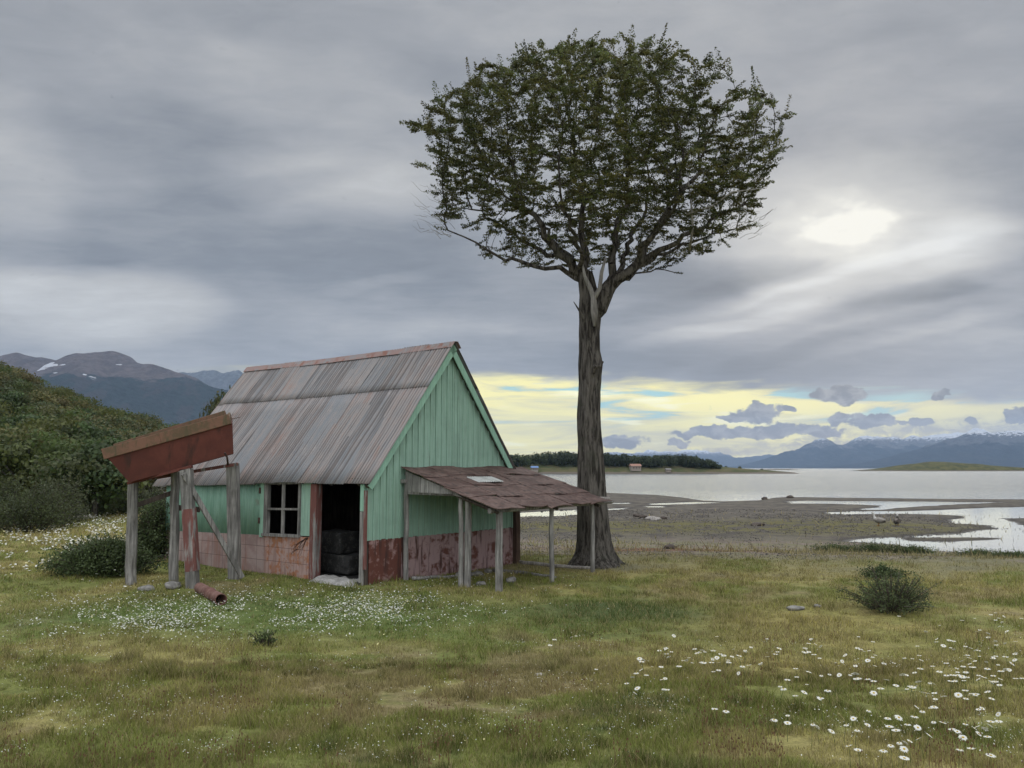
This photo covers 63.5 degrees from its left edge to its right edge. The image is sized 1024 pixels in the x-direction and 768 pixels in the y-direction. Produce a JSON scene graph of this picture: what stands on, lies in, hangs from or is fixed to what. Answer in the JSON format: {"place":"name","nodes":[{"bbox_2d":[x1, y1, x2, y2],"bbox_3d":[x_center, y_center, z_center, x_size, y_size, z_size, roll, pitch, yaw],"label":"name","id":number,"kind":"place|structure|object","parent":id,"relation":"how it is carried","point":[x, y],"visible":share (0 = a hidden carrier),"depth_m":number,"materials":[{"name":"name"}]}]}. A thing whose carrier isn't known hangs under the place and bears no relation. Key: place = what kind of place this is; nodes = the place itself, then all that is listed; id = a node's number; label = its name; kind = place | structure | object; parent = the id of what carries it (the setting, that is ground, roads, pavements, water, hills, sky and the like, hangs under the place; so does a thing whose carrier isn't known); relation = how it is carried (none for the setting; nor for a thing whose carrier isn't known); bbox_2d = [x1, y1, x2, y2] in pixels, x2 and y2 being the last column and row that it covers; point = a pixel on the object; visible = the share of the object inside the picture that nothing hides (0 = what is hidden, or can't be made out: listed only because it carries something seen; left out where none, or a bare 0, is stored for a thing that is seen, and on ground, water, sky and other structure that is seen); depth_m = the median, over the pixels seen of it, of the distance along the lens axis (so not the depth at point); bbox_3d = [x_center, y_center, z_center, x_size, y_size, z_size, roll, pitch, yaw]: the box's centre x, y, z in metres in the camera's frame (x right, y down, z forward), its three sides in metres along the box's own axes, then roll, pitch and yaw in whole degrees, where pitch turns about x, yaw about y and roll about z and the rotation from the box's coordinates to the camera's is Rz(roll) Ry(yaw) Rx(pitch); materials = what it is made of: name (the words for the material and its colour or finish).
{"place":"outdoors","nodes":[
{"label":"outdoors","id":0,"kind":"place"},
{"bbox_2d":[0,351,227,426],"bbox_3d":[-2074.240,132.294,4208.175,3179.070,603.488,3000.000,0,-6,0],"label":"mountain","id":1,"kind":"structure","parent":0,"point":[114,379],"depth_m":3905.64,"materials":[{"name":"stone"}]},
{"bbox_2d":[179,370,242,390],"bbox_3d":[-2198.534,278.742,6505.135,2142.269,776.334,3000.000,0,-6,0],"label":"mountain","id":2,"kind":"structure","parent":0,"point":[217,379],"depth_m":6394.37,"materials":[{"name":"stone"}]},
{"bbox_2d":[0,487,1023,767],"bbox_3d":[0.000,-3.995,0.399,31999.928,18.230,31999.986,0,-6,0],"label":"ground","id":3,"kind":"structure","parent":0,"point":[636,503],"depth_m":11.61,"materials":[{"name":"plant"}]},
{"bbox_2d":[0,418,11,430],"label":"hillside tree","id":4,"kind":"object","parent":3,"relation":"on","point":[3,425],"visible":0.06,"depth_m":53.37,"materials":[{"name":"green plant"}]},
{"bbox_2d":[0,364,14,381],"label":"hillside tree","id":5,"kind":"object","parent":3,"relation":"on","point":[3,368],"visible":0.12,"depth_m":85.47,"materials":[{"name":"green plant"}]},
{"bbox_2d":[0,378,17,392],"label":"hillside tree","id":6,"kind":"object","parent":3,"relation":"on","point":[6,386],"visible":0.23,"depth_m":76.28,"materials":[{"name":"green plant"}]},
{"bbox_2d":[0,399,22,418],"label":"hillside tree","id":7,"kind":"object","parent":3,"relation":"on","point":[3,407],"visible":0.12,"depth_m":62.96,"materials":[{"name":"green plant"}]},
{"bbox_2d":[5,367,22,377],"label":"hillside tree","id":8,"kind":"object","parent":3,"relation":"on","point":[12,372],"visible":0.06,"depth_m":92.81,"materials":[{"name":"green plant"}]},
{"bbox_2d":[0,466,31,523],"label":"scrub bush","id":9,"kind":"object","parent":3,"relation":"on","point":[7,488],"visible":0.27,"depth_m":33.46,"materials":[{"name":"green plant"}]},
{"bbox_2d":[0,389,33,414],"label":"hillside tree","id":10,"kind":"object","parent":3,"relation":"on","point":[14,398],"visible":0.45,"depth_m":70.30,"materials":[{"name":"green plant"}]},
{"bbox_2d":[4,366,42,387],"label":"hillside tree","id":11,"kind":"object","parent":3,"relation":"on","point":[30,377],"visible":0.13,"depth_m":94.62,"materials":[{"name":"green plant"}]},
{"bbox_2d":[12,380,39,395],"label":"hillside tree","id":12,"kind":"object","parent":3,"relation":"on","point":[18,385],"visible":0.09,"depth_m":81.29,"materials":[{"name":"green plant"}]},
{"bbox_2d":[0,411,57,429],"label":"hillside tree","id":13,"kind":"object","parent":3,"relation":"on","point":[19,417],"visible":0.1,"depth_m":56.27,"materials":[{"name":"green plant"}]},
{"bbox_2d":[11,366,46,384],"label":"hillside tree","id":14,"kind":"object","parent":3,"relation":"on","point":[33,374],"visible":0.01,"depth_m":100.05,"materials":[{"name":"green plant"}]},
{"bbox_2d":[21,382,46,395],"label":"hillside tree","id":15,"kind":"object","parent":3,"relation":"on","point":[39,388],"visible":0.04,"depth_m":85.18,"materials":[{"name":"green plant"}]},
{"bbox_2d":[15,418,53,429],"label":"hillside tree","id":16,"kind":"object","parent":3,"relation":"on","point":[19,424],"visible":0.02,"depth_m":53.16,"materials":[{"name":"green plant"}]},
{"bbox_2d":[13,399,58,413],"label":"hillside tree","id":17,"kind":"object","parent":3,"relation":"on","point":[37,402],"visible":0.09,"depth_m":70.56,"materials":[{"name":"green plant"}]},
{"bbox_2d":[0,423,77,498],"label":"hillside tree","id":18,"kind":"object","parent":3,"relation":"on","point":[19,452],"visible":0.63,"depth_m":41.27,"materials":[{"name":"green plant"}]},
{"bbox_2d":[0,413,90,443],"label":"hillside tree","id":19,"kind":"object","parent":3,"relation":"on","point":[50,425],"visible":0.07,"depth_m":47.81,"materials":[{"name":"green plant"}]},
{"bbox_2d":[22,389,74,406],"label":"hillside tree","id":20,"kind":"object","parent":3,"relation":"on","point":[49,397],"visible":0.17,"depth_m":79.64,"materials":[{"name":"green plant"}]},
{"bbox_2d":[0,474,101,533],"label":"scrub bush","id":21,"kind":"object","parent":3,"relation":"on","point":[22,519],"visible":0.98,"depth_m":29.36,"materials":[{"name":"green plant"}]},
{"bbox_2d":[12,402,91,425],"bbox_3d":[-36.688,4.092,65.333,7.233,5.174,6.529,4,-7,-33],"label":"hillside tree","id":22,"kind":"object","parent":3,"relation":"on","point":[43,412],"visible":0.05,"depth_m":64.30,"materials":[{"name":"green plant"}]},
{"bbox_2d":[34,435,90,496],"bbox_3d":[-24.224,4.732,45.640,4.298,3.999,4.761,-3,-6,25],"label":"hillside tree","id":23,"kind":"object","parent":3,"relation":"on","point":[68,440],"visible":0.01,"depth_m":45.77,"materials":[{"name":"green plant"}]},
{"bbox_2d":[22,466,104,526],"bbox_3d":[-17.951,4.436,32.830,3.170,2.516,3.220,0,-6,0],"label":"scrub bush","id":24,"kind":"object","parent":3,"relation":"on","point":[75,515],"visible":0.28,"depth_m":32.73,"materials":[{"name":"green plant"}]},
{"bbox_2d":[46,386,83,396],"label":"hillside tree","id":25,"kind":"object","parent":3,"relation":"on","point":[69,391],"visible":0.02,"depth_m":94.21,"materials":[{"name":"green plant"}]},
{"bbox_2d":[57,408,83,417],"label":"hillside tree","id":26,"kind":"object","parent":3,"relation":"on","point":[75,410],"visible":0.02,"depth_m":69.17,"materials":[{"name":"green plant"}]},
{"bbox_2d":[49,386,92,405],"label":"hillside tree","id":27,"kind":"object","parent":3,"relation":"on","point":[57,392],"visible":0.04,"depth_m":86.30,"materials":[{"name":"green plant"}]},
{"bbox_2d":[64,395,91,406],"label":"hillside tree","id":28,"kind":"object","parent":3,"relation":"on","point":[76,399],"visible":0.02,"depth_m":83.97,"materials":[{"name":"green plant"}]},
{"bbox_2d":[32,436,126,499],"bbox_3d":[-22.046,4.679,42.274,5.244,4.052,4.733,-4,-7,38],"label":"hillside tree","id":29,"kind":"object","parent":3,"relation":"on","point":[71,448],"visible":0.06,"depth_m":41.78,"materials":[{"name":"green plant"}]},
{"bbox_2d":[59,406,105,420],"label":"hillside tree","id":30,"kind":"object","parent":3,"relation":"on","point":[93,417],"visible":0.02,"depth_m":74.50,"materials":[{"name":"green plant"}]},
{"bbox_2d":[20,435,152,517],"bbox_3d":[-19.243,4.313,37.748,5.264,4.151,5.410,3,-6,-24],"label":"hillside tree","id":31,"kind":"object","parent":3,"relation":"on","point":[90,463],"visible":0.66,"depth_m":36.70,"materials":[{"name":"green plant"}]},
{"bbox_2d":[64,399,109,412],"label":"hillside tree","id":32,"kind":"object","parent":3,"relation":"on","point":[80,405],"visible":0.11,"depth_m":80.79,"materials":[{"name":"green plant"}]},
{"bbox_2d":[52,415,123,432],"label":"hillside tree","id":33,"kind":"object","parent":3,"relation":"on","point":[96,421],"visible":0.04,"depth_m":58.62,"materials":[{"name":"green plant"}]},
{"bbox_2d":[81,408,100,416],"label":"hillside tree","id":34,"kind":"object","parent":3,"relation":"on","point":[87,410],"visible":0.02,"depth_m":79.07,"materials":[{"name":"green plant"}]},
{"bbox_2d":[51,421,132,443],"bbox_3d":[-24.171,4.520,48.532,5.692,4.897,5.538,3,-6,-24],"label":"hillside tree","id":35,"kind":"object","parent":3,"relation":"on","point":[92,430],"visible":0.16,"depth_m":48.54,"materials":[{"name":"green plant"}]},
{"bbox_2d":[88,396,102,406],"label":"hillside tree","id":36,"kind":"object","parent":3,"relation":"on","point":[94,401],"visible":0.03,"depth_m":89.97,"materials":[{"name":"green plant"}]},
{"bbox_2d":[75,492,121,516],"bbox_3d":[-19.575,5.483,38.742,2.522,1.526,2.637,-3,-7,27],"label":"scrub bush","id":37,"kind":"object","parent":3,"relation":"on","point":[102,510],"visible":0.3,"depth_m":38.27,"materials":[{"name":"green plant"}]},
{"bbox_2d":[29,529,168,579],"bbox_3d":[-8.095,3.295,16.340,2.460,1.000,1.644,-2,-6,19],"label":"dark shrub","id":38,"kind":"object","parent":3,"relation":"on","point":[98,556],"visible":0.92,"depth_m":16.07,"materials":[{"name":"green plant"}]},
{"bbox_2d":[95,424,125,436],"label":"hillside tree","id":39,"kind":"object","parent":3,"relation":"on","point":[111,428],"depth_m":51.70,"materials":[{"name":"green plant"}]},
{"bbox_2d":[84,406,146,429],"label":"hillside tree","id":40,"kind":"object","parent":3,"relation":"on","point":[117,414],"visible":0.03,"depth_m":75.86,"materials":[{"name":"green plant"}]},
{"bbox_2d":[107,408,132,417],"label":"hillside tree","id":41,"kind":"object","parent":3,"relation":"on","point":[112,414],"visible":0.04,"depth_m":84.41,"materials":[{"name":"green plant"}]},
{"bbox_2d":[100,414,143,432],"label":"hillside tree","id":42,"kind":"object","parent":3,"relation":"on","point":[126,424],"visible":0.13,"depth_m":70.21,"materials":[{"name":"green plant"}]},
{"bbox_2d":[109,493,140,514],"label":"scrub bush","id":43,"kind":"object","parent":3,"relation":"on","point":[123,510],"visible":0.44,"depth_m":40.12,"materials":[{"name":"green plant"}]},
{"bbox_2d":[101,423,177,491],"bbox_3d":[-21.560,4.664,49.590,6.576,4.836,6.831,0,-6,3],"label":"hillside tree","id":44,"kind":"object","parent":3,"relation":"on","point":[144,432],"visible":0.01,"depth_m":49.27,"materials":[{"name":"green plant"}]},
{"bbox_2d":[116,484,169,559],"bbox_3d":[-8.248,3.143,19.006,1.603,1.882,1.576,0,-6,0],"label":"dark shrub","id":45,"kind":"object","parent":3,"relation":"on","point":[151,524],"visible":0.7,"depth_m":18.77,"materials":[{"name":"green plant"}]},
{"bbox_2d":[126,413,161,425],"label":"hillside tree","id":46,"kind":"object","parent":3,"relation":"on","point":[140,416],"visible":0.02,"depth_m":81.90,"materials":[{"name":"green plant"}]},
{"bbox_2d":[129,426,159,488],"bbox_3d":[-26.709,5.351,59.140,6.376,4.925,6.623,0,-6,1],"label":"hillside tree","id":47,"kind":"object","parent":3,"relation":"on","point":[141,432],"visible":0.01,"depth_m":59.43,"materials":[{"name":"green plant"}]},
{"bbox_2d":[137,585,154,590],"bbox_3d":[-6.391,3.573,14.461,0.290,0.137,0.208,2,-6,-19],"label":"stone","id":48,"kind":"object","parent":3,"relation":"on","point":[145,587],"visible":0.84,"depth_m":14.40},
{"bbox_2d":[126,486,166,507],"bbox_3d":[-19.058,5.820,43.593,3.085,1.562,3.101,4,-7,-37],"label":"scrub bush","id":49,"kind":"object","parent":3,"relation":"on","point":[146,495],"visible":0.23,"depth_m":43.34,"materials":[{"name":"green plant"}]},
{"bbox_2d":[133,412,163,422],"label":"hillside tree","id":50,"kind":"object","parent":3,"relation":"on","point":[154,417],"visible":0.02,"depth_m":89.91,"materials":[{"name":"green plant"}]},
{"bbox_2d":[138,480,161,489],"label":"hillside tree","id":51,"kind":"object","parent":3,"relation":"on","point":[150,482],"visible":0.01,"depth_m":45.02,"materials":[{"name":"green plant"}]},
{"bbox_2d":[140,420,162,429],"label":"hillside tree","id":52,"kind":"object","parent":3,"relation":"on","point":[151,425],"visible":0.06,"depth_m":77.73,"materials":[{"name":"green plant"}]},
{"bbox_2d":[161,422,179,427],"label":"hillside tree","id":53,"kind":"object","parent":3,"relation":"on","point":[172,424],"visible":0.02,"depth_m":96.87,"materials":[{"name":"green plant"}]},
{"bbox_2d":[165,581,180,589],"bbox_3d":[-6.004,3.573,14.650,0.267,0.162,0.384,-1,-6,7],"label":"stone","id":54,"kind":"object","parent":3,"relation":"on","point":[172,585],"visible":0.91,"depth_m":14.56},
{"bbox_2d":[125,463,243,588],"bbox_3d":[-5.913,2.651,15.139,2.066,2.429,1.071,3,-7,-27],"label":"timber stand","id":55,"kind":"object","parent":3,"relation":"on","point":[182,482],"visible":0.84,"depth_m":15.12,"materials":[{"name":"grey wood"}]},
{"bbox_2d":[101,410,239,484],"bbox_3d":[-6.190,1.112,15.047,2.250,1.415,1.618,2,-6,-22],"label":"rusty trough","id":56,"kind":"object","parent":55,"relation":"on","point":[174,449],"visible":1,"depth_m":14.88,"materials":[{"name":"red metal"}]},
{"bbox_2d":[194,582,226,604],"bbox_3d":[-4.912,3.400,13.450,0.200,0.200,1.694,4,-8,-31],"label":"rusty pipe","id":57,"kind":"object","parent":3,"relation":"on","point":[212,594],"visible":0.94,"depth_m":13.17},
{"bbox_2d":[199,386,230,417],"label":"pine tree","id":58,"kind":"object","parent":3,"relation":"on","point":[214,404],"visible":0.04,"depth_m":61.42,"materials":[{"name":"green plant"}]},
{"bbox_2d":[247,628,277,646],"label":"leafy weed","id":59,"kind":"object","parent":3,"relation":"on","point":[261,639],"visible":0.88,"depth_m":9.81,"materials":[{"name":"green plant"}]},
{"bbox_2d":[152,341,613,591],"bbox_3d":[-3.007,1.803,18.299,9.655,5.034,5.284,-5,-7,38],"label":"abandoned hut","id":60,"kind":"object","parent":3,"relation":"on","point":[400,461],"visible":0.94,"depth_m":16.70,"materials":[{"name":"green paint"}]},
{"bbox_2d":[261,482,302,537],"bbox_3d":[-4.545,2.470,16.374,1.200,1.110,0.100,-5,-7,38],"label":"window","id":61,"kind":"structure","parent":60,"relation":"in","point":[267,487],"depth_m":16.36,"materials":[{"name":"grey wood"}]},
{"bbox_2d":[320,552,358,575],"bbox_3d":[-3.365,3.540,16.412,1.169,0.420,0.700,-5,-7,38],"label":"charred block","id":62,"kind":"object","parent":60,"relation":"on","point":[346,564],"depth_m":16.01,"materials":[{"name":"wood"}]},
{"bbox_2d":[321,529,359,553],"bbox_3d":[-3.440,3.140,16.504,0.688,0.469,0.586,-5,-7,38],"label":"charred block","id":63,"kind":"object","parent":62,"relation":"on","point":[336,541],"depth_m":16.28,"materials":[{"name":"wood"}]},
{"bbox_2d":[411,573,475,579],"bbox_3d":[-1.289,3.675,15.831,1.490,0.121,0.085,5,-8,-40],"label":"plank","id":64,"kind":"object","parent":3,"relation":"on","point":[426,577],"visible":0.65,"depth_m":15.61,"materials":[{"name":"grey wood"}]},
{"bbox_2d":[471,571,483,575],"bbox_3d":[-0.696,3.771,16.427,0.285,0.137,0.207,5,-7,-38],"label":"stone","id":65,"kind":"object","parent":3,"relation":"on","point":[478,572],"visible":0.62,"depth_m":16.37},
{"bbox_2d":[476,581,485,584],"bbox_3d":[-0.564,3.655,15.127,0.197,0.109,0.188,1,-6,-8],"label":"stone","id":66,"kind":"object","parent":3,"relation":"on","point":[480,582],"visible":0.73,"depth_m":15.07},
{"bbox_2d":[506,577,515,582],"bbox_3d":[-0.007,3.681,15.515,0.222,0.145,0.152,4,-7,-37],"label":"stone","id":67,"kind":"object","parent":3,"relation":"on","point":[511,579],"visible":0.81,"depth_m":15.46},
{"bbox_2d":[0,512,1022,760],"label":"wild flowers","id":68,"kind":"object","parent":3,"relation":"on","point":[292,620],"visible":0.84,"depth_m":11.70,"materials":[{"name":"plant"}]},
{"bbox_2d":[0,488,1023,767],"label":"meadow grass","id":69,"kind":"structure","parent":3,"relation":"on","point":[618,666],"depth_m":7.76,"materials":[{"name":"plant"}]},
{"bbox_2d":[492,568,556,577],"bbox_3d":[0.225,3.735,16.347,1.574,0.096,0.094,-5,-7,38],"label":"log","id":70,"kind":"object","parent":3,"relation":"on","point":[517,572],"visible":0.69,"depth_m":16.34,"materials":[{"name":"grey wood"}]},
{"bbox_2d":[519,560,589,568],"bbox_3d":[0.921,3.791,17.329,1.770,0.106,0.082,-4,-7,31],"label":"log","id":71,"kind":"object","parent":3,"relation":"on","point":[556,565],"visible":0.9,"depth_m":17.31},
{"bbox_2d":[399,22,797,568],"bbox_3d":[1.900,-1.928,18.812,8.760,12.334,7.174,0,-6,0],"label":"beech tree","id":72,"kind":"object","parent":3,"relation":"on","point":[594,302],"visible":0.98,"depth_m":18.02,"materials":[{"name":"green plant"}]},
{"bbox_2d":[663,544,676,548],"bbox_3d":[4.925,5.090,25.766,0.439,0.215,0.339,1,-6,-13],"label":"stone","id":73,"kind":"object","parent":3,"relation":"on","point":[669,545],"visible":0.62,"depth_m":25.67,"materials":[{"name":"grey stone"}]},
{"bbox_2d":[751,522,764,525],"bbox_3d":[13.066,7.490,44.018,0.867,0.262,0.618,3,-7,-30],"label":"stone","id":74,"kind":"object","parent":3,"relation":"on","point":[757,524],"visible":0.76,"depth_m":43.81,"materials":[{"name":"grey stone"}]},
{"bbox_2d":[520,509,1006,559],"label":"pebbles","id":75,"kind":"object","parent":3,"relation":"on","point":[704,512],"visible":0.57,"depth_m":43.23,"materials":[{"name":"gravel"}]},
{"bbox_2d":[784,721,791,741],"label":"daisy","id":76,"kind":"object","parent":3,"relation":"on","point":[787,722],"visible":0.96,"depth_m":5.49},
{"bbox_2d":[786,605,804,610],"bbox_3d":[4.244,3.357,12.374,0.286,0.099,0.180,0,-6,-3],"label":"stone","id":77,"kind":"object","parent":3,"relation":"on","point":[795,608],"visible":0.92,"depth_m":12.32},
{"bbox_2d":[804,541,856,551],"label":"shore weed","id":78,"kind":"object","parent":3,"relation":"on","point":[824,546],"visible":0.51,"depth_m":30.36,"materials":[{"name":"green plant"}]},
{"bbox_2d":[838,538,895,552],"bbox_3d":[12.994,5.878,30.171,3.059,0.603,1.064,0,-6,0],"label":"shore weed","id":79,"kind":"object","parent":3,"relation":"on","point":[873,548],"visible":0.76,"depth_m":30.08,"materials":[{"name":"green plant"}]},
{"bbox_2d":[872,512,885,525],"bbox_3d":[19.385,7.144,43.768,0.752,0.745,0.374,-5,-8,42],"label":"goose","id":80,"kind":"object","parent":3,"relation":"on","point":[878,520],"visible":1,"depth_m":43.65},
{"bbox_2d":[856,562,914,578],"bbox_3d":[7.338,3.665,16.187,1.036,0.375,0.952,0,-6,0],"label":"leafy weed","id":81,"kind":"object","parent":3,"relation":"on","point":[880,568],"visible":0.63,"depth_m":16.15,"materials":[{"name":"green plant"}]},
{"bbox_2d":[833,561,942,615],"bbox_3d":[5.542,3.019,12.222,1.515,0.765,1.471,-3,-6,24],"label":"dark shrub","id":82,"kind":"object","parent":3,"relation":"on","point":[903,601],"visible":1,"depth_m":12.05,"materials":[{"name":"green plant"}]},
{"bbox_2d":[893,513,900,525],"bbox_3d":[20.435,7.198,43.986,0.374,0.671,0.681,-5,-7,38],"label":"goose","id":83,"kind":"object","parent":3,"relation":"on","point":[896,520],"visible":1,"depth_m":43.87},
{"bbox_2d":[894,715,902,730],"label":"daisy","id":84,"kind":"object","parent":3,"relation":"on","point":[899,718],"visible":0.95,"depth_m":5.68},
{"bbox_2d":[899,746,908,761],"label":"daisy","id":85,"kind":"object","parent":3,"relation":"on","point":[904,749],"visible":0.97,"depth_m":4.84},
{"bbox_2d":[899,756,908,763],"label":"daisy","id":86,"kind":"object","parent":3,"relation":"on","point":[903,757],"visible":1,"depth_m":4.66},
{"bbox_2d":[886,540,938,553],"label":"shore weed","id":87,"kind":"object","parent":3,"relation":"on","point":[911,548],"visible":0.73,"depth_m":29.79,"materials":[{"name":"green plant"}]},
{"bbox_2d":[914,724,920,745],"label":"daisy","id":88,"kind":"object","parent":3,"relation":"on","point":[917,727],"visible":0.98,"depth_m":5.26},
{"bbox_2d":[954,692,961,711],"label":"daisy","id":89,"kind":"object","parent":3,"relation":"on","point":[958,694],"visible":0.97,"depth_m":6.38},
{"bbox_2d":[959,735,966,745],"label":"daisy","id":90,"kind":"object","parent":3,"relation":"on","point":[963,737],"visible":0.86,"depth_m":5.21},
{"bbox_2d":[951,546,1005,556],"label":"shore weed","id":91,"kind":"object","parent":3,"relation":"on","point":[974,551],"visible":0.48,"depth_m":28.73,"materials":[{"name":"green plant"}]},
{"bbox_2d":[983,549,1023,557],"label":"shore weed","id":92,"kind":"object","parent":3,"relation":"on","point":[1017,553],"visible":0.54,"depth_m":27.68,"materials":[{"name":"green plant"}]},
{"bbox_2d":[0,0,1023,457],"label":"sky","id":93,"kind":"structure","parent":0,"point":[187,186],"materials":[{"name":"grey"}]},
{"bbox_2d":[515,463,798,473],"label":"headland","id":94,"kind":"structure","parent":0,"point":[561,469],"depth_m":459.90,"materials":[{"name":"plant"}]},
{"bbox_2d":[530,466,538,472],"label":"cottage","id":95,"kind":"structure","parent":94,"relation":"on","point":[534,468],"depth_m":456.22,"materials":[{"name":"metal"}]},
{"bbox_2d":[510,450,721,468],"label":"wood","id":96,"kind":"object","parent":94,"relation":"on","point":[560,458],"visible":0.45,"depth_m":464.97,"materials":[{"name":"green plant"}]},
{"bbox_2d":[629,464,641,470],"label":"cottage","id":97,"kind":"structure","parent":94,"relation":"on","point":[634,467],"depth_m":457.90,"materials":[{"name":"metal"}]},
{"bbox_2d":[664,468,671,472],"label":"cottage","id":98,"kind":"structure","parent":94,"relation":"on","point":[667,470],"depth_m":456.47,"materials":[{"name":"metal"}]},
{"bbox_2d":[606,450,773,466],"bbox_3d":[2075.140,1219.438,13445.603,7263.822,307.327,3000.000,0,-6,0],"label":"mountain","id":99,"kind":"structure","parent":0,"point":[723,460],"depth_m":13154.85,"materials":[{"name":"stone"}]},
{"bbox_2d":[520,468,1023,552],"bbox_3d":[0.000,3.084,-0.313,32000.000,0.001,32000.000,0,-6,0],"label":"water","id":100,"kind":"structure","parent":0,"point":[831,482],"depth_m":120.59,"materials":[{"name":"grey liquid"}]},
{"bbox_2d":[759,469,795,469],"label":"spit","id":101,"kind":"structure","parent":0,"point":[778,469],"depth_m":1379.26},
{"bbox_2d":[730,428,990,467],"bbox_3d":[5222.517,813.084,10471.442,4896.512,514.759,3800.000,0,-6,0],"label":"mountain","id":102,"kind":"structure","parent":0,"point":[822,453],"depth_m":9971.54,"materials":[{"name":"stone"}]},
{"bbox_2d":[826,430,1023,467],"bbox_3d":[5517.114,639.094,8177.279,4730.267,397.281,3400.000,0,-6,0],"label":"mountain","id":103,"kind":"structure","parent":0,"point":[1005,448],"depth_m":7735.11,"materials":[{"name":"stone"}]},
{"bbox_2d":[854,462,1023,470],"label":"island","id":104,"kind":"structure","parent":0,"point":[938,466],"depth_m":863.68,"materials":[{"name":"plant"}]}
]}

